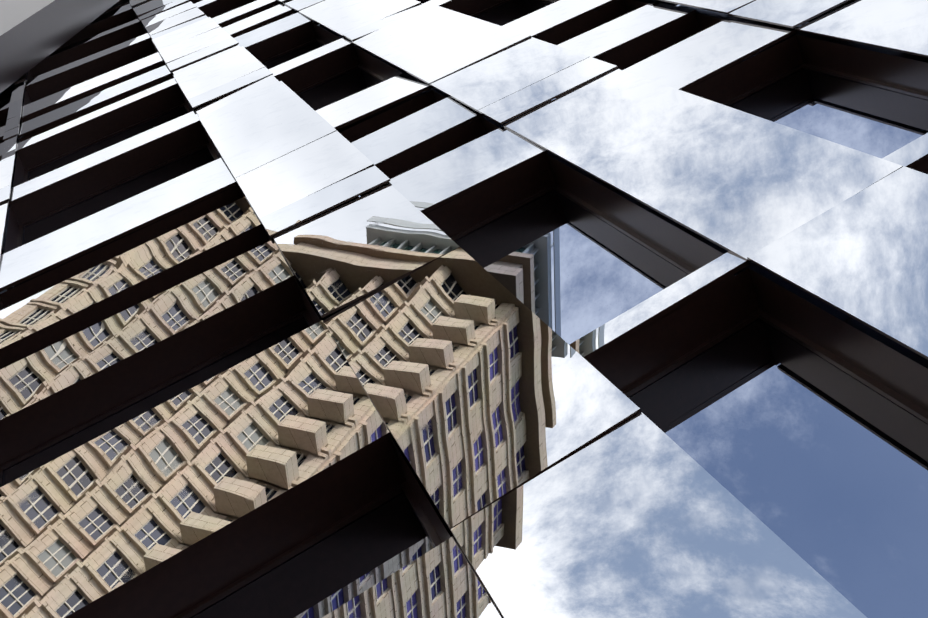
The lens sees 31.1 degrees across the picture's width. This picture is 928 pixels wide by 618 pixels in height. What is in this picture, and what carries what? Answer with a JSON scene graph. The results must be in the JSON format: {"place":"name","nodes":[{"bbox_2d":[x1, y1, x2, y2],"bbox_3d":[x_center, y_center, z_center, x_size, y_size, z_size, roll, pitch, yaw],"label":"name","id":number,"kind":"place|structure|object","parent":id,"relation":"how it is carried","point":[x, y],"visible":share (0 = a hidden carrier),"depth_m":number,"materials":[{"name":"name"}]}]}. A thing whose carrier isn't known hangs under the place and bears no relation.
{"place":"outdoors","nodes":[
{"label":"outdoors","id":0,"kind":"place"},
{"bbox_2d":[0,0,927,617],"bbox_3d":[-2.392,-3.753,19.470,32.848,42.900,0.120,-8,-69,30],"label":"facade panels","id":1,"kind":"object","parent":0,"point":[492,406],"visible":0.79,"depth_m":6.18,"materials":[{"name":"metal"}]},
{"bbox_2d":[0,0,927,617],"bbox_3d":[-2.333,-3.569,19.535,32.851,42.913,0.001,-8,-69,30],"label":"window glass","id":2,"kind":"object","parent":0,"point":[816,462],"depth_m":5.22,"materials":[{"name":"glass"}]},
{"label":"ground","id":3,"kind":"structure","parent":0,"visible":0},
{"bbox_2d":[0,0,927,617],"bbox_3d":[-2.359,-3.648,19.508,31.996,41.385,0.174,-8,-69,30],"label":"window frames","id":4,"kind":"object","parent":3,"relation":"on","point":[204,576],"visible":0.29,"depth_m":7.35,"materials":[{"name":"black metal"}]},
{"bbox_2d":[0,0,118,92],"bbox_3d":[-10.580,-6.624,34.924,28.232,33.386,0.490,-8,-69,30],"label":"ceiling","id":5,"kind":"structure","parent":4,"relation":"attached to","point":[33,33],"depth_m":19.46,"materials":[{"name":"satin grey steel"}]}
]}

